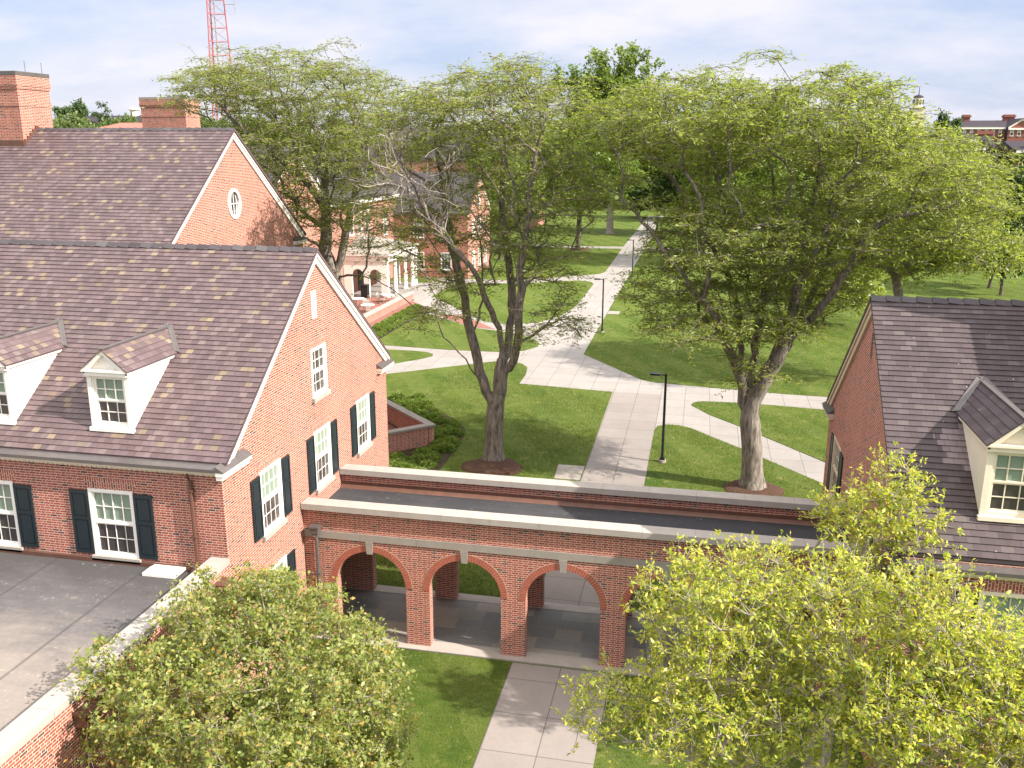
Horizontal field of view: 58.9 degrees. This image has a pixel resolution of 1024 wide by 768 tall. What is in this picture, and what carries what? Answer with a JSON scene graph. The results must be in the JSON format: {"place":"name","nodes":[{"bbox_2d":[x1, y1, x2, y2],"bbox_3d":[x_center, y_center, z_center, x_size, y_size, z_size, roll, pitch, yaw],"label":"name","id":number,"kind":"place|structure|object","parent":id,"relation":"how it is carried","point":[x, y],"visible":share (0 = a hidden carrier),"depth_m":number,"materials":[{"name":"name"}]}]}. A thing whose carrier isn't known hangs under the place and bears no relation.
{"place":"outdoors","nodes":[
{"label":"outdoors","id":0,"kind":"place"},
{"bbox_2d":[100,123,142,127],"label":"house","id":1,"kind":"structure","parent":0,"point":[128,125],"depth_m":123.55,"materials":[{"name":"red brick"}]},
{"bbox_2d":[352,296,392,313],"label":"patio","id":2,"kind":"structure","parent":0,"point":[375,301],"depth_m":86.54,"materials":[{"name":"brick"}]},
{"bbox_2d":[360,284,369,297],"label":"trash bin","id":3,"kind":"object","parent":2,"relation":"on","point":[365,290],"visible":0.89,"depth_m":88.94,"materials":[{"name":"black metal"}]},
{"bbox_2d":[387,349,432,363],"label":"lawn","id":4,"kind":"structure","parent":0,"point":[398,356],"depth_m":65.61,"materials":[{"name":"green plant"}]},
{"bbox_2d":[381,315,539,351],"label":"lawn","id":5,"kind":"structure","parent":0,"point":[458,340],"depth_m":71.37,"materials":[{"name":"green plant"}]},
{"bbox_2d":[376,361,611,596],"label":"lawn","id":6,"kind":"structure","parent":0,"point":[424,381],"depth_m":50.21,"materials":[{"name":"green plant"}]},
{"bbox_2d":[461,458,522,474],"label":"mulch","id":7,"kind":"object","parent":6,"relation":"on","point":[508,466],"visible":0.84,"depth_m":42.48,"materials":[{"name":"brown soil"}]},
{"bbox_2d":[333,49,622,461],"bbox_3d":[-1.879,-5.442,41.602,13.400,18.696,10.585,3,15,11],"label":"honey locust","id":8,"kind":"object","parent":7,"relation":"on","point":[439,108],"visible":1,"depth_m":39.91,"materials":[{"name":"green plant"}]},
{"bbox_2d":[554,464,584,479],"bbox_3d":[2.645,4.113,42.288,1.270,0.020,1.900,3,15,11],"label":"concrete pad","id":9,"kind":"object","parent":6,"relation":"on","point":[573,472],"visible":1,"depth_m":42.22,"materials":[{"name":"concrete"}]},
{"bbox_2d":[0,0,1023,141],"label":"sky","id":10,"kind":"structure","parent":0,"point":[969,54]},
{"bbox_2d":[433,280,592,323],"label":"lawn","id":11,"kind":"structure","parent":0,"point":[499,305],"depth_m":89.50,"materials":[{"name":"green plant"}]},
{"bbox_2d":[217,162,864,767],"bbox_3d":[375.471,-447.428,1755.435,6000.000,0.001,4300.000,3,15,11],"label":"ground","id":12,"kind":"structure","parent":0,"point":[621,236],"depth_m":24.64,"materials":[{"name":"green plant"}]},
{"bbox_2d":[51,98,89,121],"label":"tree","id":13,"kind":"object","parent":12,"relation":"on","point":[78,106],"visible":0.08,"depth_m":214.95,"materials":[{"name":"green plant"}]},
{"bbox_2d":[53,117,88,127],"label":"tree","id":14,"kind":"object","parent":12,"relation":"on","point":[57,124],"visible":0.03,"depth_m":146.48,"materials":[{"name":"green plant"}]},
{"bbox_2d":[52,110,95,127],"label":"tree","id":15,"kind":"object","parent":12,"relation":"on","point":[75,118],"visible":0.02,"depth_m":151.50,"materials":[{"name":"green plant"}]},
{"bbox_2d":[80,118,103,127],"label":"tree","id":16,"kind":"object","parent":12,"relation":"on","point":[90,123],"visible":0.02,"depth_m":149.76,"materials":[{"name":"green plant"}]},
{"bbox_2d":[90,101,112,126],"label":"tree","id":17,"kind":"object","parent":12,"relation":"on","point":[106,118],"visible":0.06,"depth_m":172.02,"materials":[{"name":"green plant"}]},
{"bbox_2d":[99,114,126,125],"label":"tree","id":18,"kind":"object","parent":12,"relation":"on","point":[111,123],"visible":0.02,"depth_m":161.16,"materials":[{"name":"green plant"}]},
{"bbox_2d":[85,107,141,122],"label":"college hall","id":19,"kind":"structure","parent":12,"relation":"on","point":[134,111],"depth_m":193.49,"materials":[{"name":"white paint"}]},
{"bbox_2d":[0,549,240,767],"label":"flat roof annex","id":20,"kind":"object","parent":12,"relation":"on","point":[57,610],"visible":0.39,"depth_m":20.23,"materials":[{"name":"concrete"}]},
{"bbox_2d":[142,564,185,578],"bbox_3d":[-8.842,4.766,23.034,0.980,0.135,0.410,3,15,11],"label":"splash block","id":21,"kind":"object","parent":20,"relation":"on","point":[164,571],"depth_m":22.94,"materials":[{"name":"white paint"}]},
{"bbox_2d":[110,113,136,123],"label":"tree","id":22,"kind":"object","parent":12,"relation":"on","point":[122,121],"visible":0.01,"depth_m":159.88,"materials":[{"name":"green plant"}]},
{"bbox_2d":[124,113,140,122],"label":"tree","id":23,"kind":"object","parent":12,"relation":"on","point":[129,119],"visible":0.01,"depth_m":159.09,"materials":[{"name":"green plant"}]},
{"bbox_2d":[0,63,307,246],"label":"brick house","id":24,"kind":"structure","parent":12,"relation":"on","point":[198,185],"depth_m":39.65,"materials":[{"name":"tile"}]},
{"bbox_2d":[228,188,240,218],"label":"window","id":25,"kind":"structure","parent":24,"relation":"in","point":[234,200],"depth_m":40.97,"materials":[{"name":"white paint"}]},
{"bbox_2d":[0,239,394,715],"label":"brick house","id":26,"kind":"structure","parent":12,"relation":"on","point":[182,404],"depth_m":24.82,"materials":[{"name":"brick"}]},
{"bbox_2d":[0,480,23,551],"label":"window","id":27,"kind":"structure","parent":26,"relation":"in","point":[10,540],"depth_m":24.13,"materials":[{"name":"white paint"}]},
{"bbox_2d":[87,488,141,564],"bbox_3d":[-10.277,3.660,23.420,1.400,1.980,0.190,3,15,11],"label":"window","id":28,"kind":"structure","parent":26,"relation":"in","point":[111,511],"depth_m":23.47,"materials":[{"name":"white paint"}]},
{"bbox_2d":[259,458,287,541],"bbox_3d":[-6.675,3.190,25.190,0.190,1.960,1.380,3,15,11],"label":"window","id":29,"kind":"structure","parent":26,"relation":"in","point":[274,520],"depth_m":25.32,"materials":[{"name":"white paint"}]},
{"bbox_2d":[268,554,287,637],"bbox_3d":[-6.686,6.067,25.930,0.190,2.020,1.380,3,15,11],"label":"window","id":30,"kind":"structure","parent":26,"relation":"in","point":[284,559],"depth_m":26.08,"materials":[{"name":"white paint"}]},
{"bbox_2d":[310,343,330,402],"bbox_3d":[-5.939,-0.362,27.898,0.190,1.630,1.240,3,15,11],"label":"window","id":31,"kind":"structure","parent":26,"relation":"in","point":[318,359],"depth_m":27.99,"materials":[{"name":"white paint"}]},
{"bbox_2d":[313,422,335,493],"bbox_3d":[-5.955,2.304,28.552,0.190,1.960,1.380,3,15,11],"label":"window","id":32,"kind":"structure","parent":26,"relation":"in","point":[323,453],"depth_m":28.70,"materials":[{"name":"white paint"}]},
{"bbox_2d":[355,393,373,456],"bbox_3d":[-5.238,1.423,31.894,0.190,1.960,1.380,3,15,11],"label":"window","id":33,"kind":"structure","parent":26,"relation":"in","point":[365,443],"depth_m":32.06,"materials":[{"name":"white paint"}]},
{"bbox_2d":[200,112,239,133],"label":"tree","id":34,"kind":"object","parent":12,"relation":"on","point":[205,122],"visible":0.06,"depth_m":175.79,"materials":[{"name":"green plant"}]},
{"bbox_2d":[206,0,236,119],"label":"radio mast","id":35,"kind":"object","parent":12,"relation":"on","point":[215,28],"visible":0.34,"depth_m":306.75,"materials":[{"name":"red metal"}]},
{"bbox_2d":[139,97,322,248],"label":"brick house","id":36,"kind":"structure","parent":12,"relation":"on","point":[151,116],"depth_m":71.67,"materials":[{"name":"red brick"}]},
{"bbox_2d":[52,556,428,767],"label":"crabapple tree","id":37,"kind":"object","parent":12,"relation":"on","point":[283,748],"visible":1,"depth_m":17.30,"materials":[{"name":"green plant"}]},
{"bbox_2d":[224,115,265,145],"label":"tree","id":38,"kind":"object","parent":12,"relation":"on","point":[245,124],"visible":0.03,"depth_m":208.16,"materials":[{"name":"green plant"}]},
{"bbox_2d":[254,115,297,146],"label":"tree","id":39,"kind":"object","parent":12,"relation":"on","point":[272,135],"visible":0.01,"depth_m":216.27,"materials":[{"name":"green plant"}]},
{"bbox_2d":[141,37,456,337],"bbox_3d":[-11.018,-8.388,50.013,17.760,20.235,10.501,3,15,11],"label":"honey locust","id":40,"kind":"object","parent":12,"relation":"on","point":[324,221],"visible":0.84,"depth_m":47.12,"materials":[{"name":"green plant"}]},
{"bbox_2d":[285,124,327,152],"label":"tree","id":41,"kind":"object","parent":12,"relation":"on","point":[305,138],"visible":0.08,"depth_m":224.53,"materials":[{"name":"green plant"}]},
{"bbox_2d":[304,155,418,297],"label":"college hall","id":42,"kind":"structure","parent":12,"relation":"on","point":[352,284],"depth_m":90.59,"materials":[{"name":"brick"}]},
{"bbox_2d":[343,120,399,170],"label":"tree","id":43,"kind":"object","parent":12,"relation":"on","point":[374,140],"visible":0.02,"depth_m":230.97,"materials":[{"name":"green plant"}]},
{"bbox_2d":[363,292,413,322],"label":"patio wall","id":44,"kind":"structure","parent":12,"relation":"on","point":[381,310],"depth_m":82.34,"materials":[{"name":"brick"}]},
{"bbox_2d":[369,301,417,326],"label":"paved strip","id":45,"kind":"object","parent":12,"relation":"on","point":[383,317],"visible":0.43,"depth_m":81.88,"materials":[{"name":"brick"}]},
{"bbox_2d":[354,282,440,300],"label":"paved porch","id":46,"kind":"object","parent":12,"relation":"on","point":[417,294],"visible":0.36,"depth_m":94.22,"materials":[{"name":"concrete"}]},
{"bbox_2d":[377,305,427,338],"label":"planting bed","id":47,"kind":"object","parent":12,"relation":"on","point":[380,337],"visible":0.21,"depth_m":76.44,"materials":[{"name":"soil"}]},
{"bbox_2d":[387,399,435,452],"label":"area wall","id":48,"kind":"structure","parent":12,"relation":"on","point":[413,430],"depth_m":45.75,"materials":[{"name":"brick"}]},
{"bbox_2d":[388,399,464,470],"bbox_3d":[-5.547,3.788,43.476,6.138,0.020,23.652,0,15,0],"label":"planting bed","id":49,"kind":"object","parent":12,"relation":"on","point":[445,458],"visible":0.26,"depth_m":44.92,"materials":[{"name":"soil"}]},
{"bbox_2d":[389,392,405,401],"bbox_3d":[-6.851,0.768,54.185,1.140,0.673,1.140,4,15,15],"label":"shrub","id":50,"kind":"object","parent":49,"relation":"on","point":[396,395],"visible":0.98,"depth_m":53.96,"materials":[{"name":"green plant"}]},
{"bbox_2d":[389,451,405,461],"bbox_3d":[-5.647,3.525,43.858,1.150,0.572,1.150,-3,15,-12],"label":"shrub","id":51,"kind":"object","parent":49,"relation":"on","point":[395,454],"visible":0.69,"depth_m":43.71,"materials":[{"name":"green plant"}]},
{"bbox_2d":[395,461,412,468],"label":"shrub","id":52,"kind":"object","parent":49,"relation":"on","point":[405,464],"visible":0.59,"depth_m":42.16,"materials":[{"name":"green plant"}]},
{"bbox_2d":[404,404,419,412],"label":"shrub","id":53,"kind":"object","parent":49,"relation":"on","point":[410,407],"visible":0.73,"depth_m":51.52,"materials":[{"name":"green plant"}]},
{"bbox_2d":[409,453,425,463],"bbox_3d":[-4.494,3.605,43.636,1.093,0.503,1.093,7,16,25],"label":"shrub","id":54,"kind":"object","parent":49,"relation":"on","point":[418,456],"visible":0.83,"depth_m":43.52,"materials":[{"name":"green plant"}]},
{"bbox_2d":[412,447,431,454],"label":"shrub","id":55,"kind":"object","parent":49,"relation":"on","point":[422,450],"visible":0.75,"depth_m":44.27,"materials":[{"name":"green plant"}]},
{"bbox_2d":[418,459,438,468],"bbox_3d":[-3.967,3.800,42.935,1.001,0.474,1.001,5,16,19],"label":"shrub","id":56,"kind":"object","parent":49,"relation":"on","point":[430,464],"visible":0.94,"depth_m":42.77,"materials":[{"name":"green plant"}]},
{"bbox_2d":[420,453,439,463],"bbox_3d":[-3.922,3.602,43.590,1.001,0.565,1.001,12,19,38],"label":"shrub","id":57,"kind":"object","parent":49,"relation":"on","point":[434,457],"visible":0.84,"depth_m":43.49,"materials":[{"name":"green plant"}]},
{"bbox_2d":[425,412,439,420],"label":"shrub","id":58,"kind":"object","parent":49,"relation":"on","point":[434,415],"visible":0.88,"depth_m":50.17,"materials":[{"name":"green plant"}]},
{"bbox_2d":[430,437,447,444],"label":"shrub","id":59,"kind":"object","parent":49,"relation":"on","point":[438,440],"visible":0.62,"depth_m":45.82,"materials":[{"name":"green plant"}]},
{"bbox_2d":[434,441,455,453],"bbox_3d":[-3.367,3.164,45.203,1.152,0.611,1.152,13,20,41],"label":"shrub","id":60,"kind":"object","parent":49,"relation":"on","point":[444,445],"visible":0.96,"depth_m":44.99,"materials":[{"name":"green plant"}]},
{"bbox_2d":[444,435,460,446],"bbox_3d":[-3.153,2.940,46.021,1.148,0.642,1.148,9,17,30],"label":"shrub","id":61,"kind":"object","parent":49,"relation":"on","point":[449,438],"visible":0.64,"depth_m":45.88,"materials":[{"name":"green plant"}]},
{"bbox_2d":[449,427,465,436],"bbox_3d":[-2.937,2.528,47.682,1.039,0.547,1.039,-8,17,-29],"label":"shrub","id":62,"kind":"object","parent":49,"relation":"on","point":[460,432],"visible":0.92,"depth_m":47.50,"materials":[{"name":"green plant"}]},
{"bbox_2d":[373,172,490,278],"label":"college hall","id":63,"kind":"structure","parent":12,"relation":"on","point":[425,250],"depth_m":104.10,"materials":[{"name":"brick"}]},
{"bbox_2d":[441,252,450,270],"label":"window","id":64,"kind":"structure","parent":63,"relation":"in","point":[443,254],"depth_m":103.55,"materials":[{"name":"white paint"}]},
{"bbox_2d":[374,125,544,228],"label":"college hall","id":65,"kind":"structure","parent":12,"relation":"on","point":[464,165],"depth_m":166.32,"materials":[{"name":"brick"}]},
{"bbox_2d":[442,314,493,328],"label":"paved strip","id":66,"kind":"object","parent":12,"relation":"on","point":[479,325],"visible":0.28,"depth_m":77.41,"materials":[{"name":"brick"}]},
{"bbox_2d":[301,464,860,699],"bbox_3d":[1.828,5.701,27.699,15.930,4.440,3.770,3,15,11],"label":"brick arcade","id":67,"kind":"object","parent":12,"relation":"on","point":[517,538],"visible":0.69,"depth_m":27.26,"materials":[{"name":"brick"}]},
{"bbox_2d":[536,39,673,233],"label":"sycamore tree","id":68,"kind":"object","parent":12,"relation":"on","point":[627,61],"visible":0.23,"depth_m":147.85,"materials":[{"name":"green plant"}]},
{"bbox_2d":[618,179,654,213],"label":"tree","id":69,"kind":"object","parent":12,"relation":"on","point":[637,191],"visible":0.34,"depth_m":187.20,"materials":[{"name":"green plant"}]},
{"bbox_2d":[550,520,959,767],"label":"magnolia tree","id":70,"kind":"object","parent":12,"relation":"on","point":[804,673],"visible":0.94,"depth_m":14.30,"materials":[{"name":"green plant"}]},
{"bbox_2d":[797,441,967,767],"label":"magnolia tree","id":71,"kind":"object","parent":12,"relation":"on","point":[858,503],"visible":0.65,"depth_m":19.50,"materials":[{"name":"green plant"}]},
{"bbox_2d":[822,295,1023,767],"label":"brick house","id":72,"kind":"structure","parent":12,"relation":"on","point":[937,382],"depth_m":21.80,"materials":[{"name":"tile"}]},
{"bbox_2d":[826,435,841,498],"bbox_3d":[10.439,2.928,29.300,0.190,2.180,1.620,3,15,11],"label":"window","id":73,"kind":"structure","parent":72,"relation":"in","point":[836,448],"depth_m":29.72,"materials":[{"name":"beige paint"}]},
{"bbox_2d":[866,537,883,606],"bbox_3d":[8.931,4.880,22.290,0.190,1.980,1.380,3,15,11],"label":"window","id":74,"kind":"structure","parent":72,"relation":"in","point":[878,566],"depth_m":22.60,"materials":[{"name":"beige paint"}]},
{"bbox_2d":[964,591,1023,684],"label":"window","id":75,"kind":"structure","parent":72,"relation":"in","point":[1012,601],"depth_m":19.38,"materials":[{"name":"beige paint"}]},
{"bbox_2d":[830,539,1023,767],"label":"magnolia tree","id":76,"kind":"object","parent":12,"relation":"on","point":[1008,727],"visible":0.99,"depth_m":12.79,"materials":[{"name":"green plant"}]},
{"bbox_2d":[928,109,962,132],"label":"tree","id":77,"kind":"object","parent":12,"relation":"on","point":[956,122],"visible":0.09,"depth_m":191.83,"materials":[{"name":"green plant"}]},
{"bbox_2d":[969,137,1016,175],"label":"tree","id":78,"kind":"object","parent":12,"relation":"on","point":[1004,151],"visible":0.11,"depth_m":113.99,"materials":[{"name":"green plant"}]},
{"bbox_2d":[472,662,609,767],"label":"path","id":79,"kind":"structure","parent":0,"point":[526,728],"depth_m":23.89,"materials":[{"name":"concrete"}]},
{"bbox_2d":[478,247,620,276],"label":"lawn","id":80,"kind":"structure","parent":0,"point":[604,257],"depth_m":118.69,"materials":[{"name":"green plant"}]},
{"bbox_2d":[463,141,548,259],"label":"linden tree","id":81,"kind":"object","parent":80,"relation":"on","point":[516,181],"visible":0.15,"depth_m":116.82,"materials":[{"name":"green plant"}]},
{"bbox_2d":[513,110,649,248],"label":"maple tree","id":82,"kind":"object","parent":80,"relation":"on","point":[608,162],"visible":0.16,"depth_m":125.64,"materials":[{"name":"green plant"}]},
{"bbox_2d":[497,243,622,248],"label":"path","id":83,"kind":"structure","parent":0,"point":[610,247],"depth_m":135.13,"materials":[{"name":"concrete"}]},
{"bbox_2d":[371,216,826,482],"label":"path","id":84,"kind":"structure","parent":0,"point":[562,364],"depth_m":61.08,"materials":[{"name":"concrete"}]},
{"bbox_2d":[544,392,660,606],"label":"path","id":85,"kind":"structure","parent":0,"point":[620,450],"depth_m":44.76,"materials":[{"name":"concrete"}]},
{"bbox_2d":[633,424,822,626],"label":"lawn","id":86,"kind":"structure","parent":0,"point":[787,474],"depth_m":42.57,"materials":[{"name":"green plant"}]},
{"bbox_2d":[650,372,666,462],"bbox_3d":[6.960,1.632,43.190,0.960,4.420,0.400,3,15,11],"label":"street lamp","id":87,"kind":"object","parent":86,"relation":"on","point":[661,459],"visible":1,"depth_m":43.06,"materials":[{"name":"metal"}]},
{"bbox_2d":[723,479,783,495],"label":"mulch","id":88,"kind":"object","parent":86,"relation":"on","point":[733,486],"visible":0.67,"depth_m":39.84,"materials":[{"name":"brown soil"}]},
{"bbox_2d":[541,45,1023,490],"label":"honey locust","id":89,"kind":"object","parent":86,"relation":"on","point":[789,325],"visible":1,"depth_m":36.27,"materials":[{"name":"green plant"}]},
{"bbox_2d":[691,401,828,461],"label":"lawn","id":90,"kind":"structure","parent":0,"point":[820,440],"depth_m":49.77,"materials":[{"name":"green plant"}]},
{"bbox_2d":[584,251,1023,396],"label":"lawn","id":91,"kind":"structure","parent":0,"point":[975,285],"depth_m":70.47,"materials":[{"name":"green plant"}]},
{"bbox_2d":[594,278,603,332],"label":"street lamp","id":92,"kind":"object","parent":91,"relation":"on","point":[602,331],"visible":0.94,"depth_m":73.20,"materials":[{"name":"metal"}]},
{"bbox_2d":[669,98,811,259],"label":"oak tree","id":93,"kind":"object","parent":91,"relation":"on","point":[744,176],"visible":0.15,"depth_m":110.07,"materials":[{"name":"green plant"}]},
{"bbox_2d":[742,239,894,323],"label":"hawthorn tree","id":94,"kind":"object","parent":91,"relation":"on","point":[880,287],"visible":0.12,"depth_m":73.53,"materials":[{"name":"green plant"}]},
{"bbox_2d":[807,120,1023,296],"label":"locust tree","id":95,"kind":"object","parent":91,"relation":"on","point":[910,270],"visible":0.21,"depth_m":53.88,"materials":[{"name":"green plant"}]},
{"bbox_2d":[969,191,1019,287],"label":"tree","id":96,"kind":"object","parent":91,"relation":"on","point":[990,283],"visible":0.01,"depth_m":96.81,"materials":[{"name":"green plant"}]},
{"bbox_2d":[973,165,1023,295],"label":"tree","id":97,"kind":"object","parent":91,"relation":"on","point":[1018,179],"visible":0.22,"depth_m":89.64,"materials":[{"name":"green plant"}]},
{"bbox_2d":[648,213,1021,262],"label":"lawn","id":98,"kind":"structure","parent":0,"point":[665,243],"depth_m":153.31,"materials":[{"name":"green plant"}]},
{"bbox_2d":[642,177,693,219],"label":"tree","id":99,"kind":"object","parent":98,"relation":"on","point":[659,205],"visible":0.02,"depth_m":183.42,"materials":[{"name":"green plant"}]},
{"bbox_2d":[647,128,734,225],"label":"oak tree","id":100,"kind":"object","parent":98,"relation":"on","point":[666,182],"visible":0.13,"depth_m":149.75,"materials":[{"name":"green plant"}]},
{"bbox_2d":[752,183,800,226],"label":"tree","id":101,"kind":"object","parent":98,"relation":"on","point":[783,195],"visible":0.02,"depth_m":161.81,"materials":[{"name":"green plant"}]},
{"bbox_2d":[755,122,837,183],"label":"tree","id":102,"kind":"object","parent":98,"relation":"on","point":[801,157],"visible":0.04,"depth_m":173.26,"materials":[{"name":"green plant"}]},
{"bbox_2d":[783,177,865,230],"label":"tree","id":103,"kind":"object","parent":98,"relation":"on","point":[818,199],"visible":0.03,"depth_m":130.55,"materials":[{"name":"green plant"}]},
{"bbox_2d":[960,131,995,153],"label":"house","id":104,"kind":"structure","parent":98,"relation":"on","point":[981,134],"depth_m":159.32,"materials":[{"name":"white paint"}]},
{"bbox_2d":[995,141,1023,190],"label":"house","id":105,"kind":"structure","parent":98,"relation":"on","point":[1017,145],"depth_m":135.22,"materials":[{"name":"white paint"}]},
{"bbox_2d":[908,87,926,130],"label":"bell tower","id":106,"kind":"structure","parent":0,"point":[918,97],"depth_m":223.31,"materials":[{"name":"beige paint"}]},
{"bbox_2d":[934,114,1023,147],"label":"college hall","id":107,"kind":"structure","parent":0,"point":[1009,127],"depth_m":204.75,"materials":[{"name":"white paint"}]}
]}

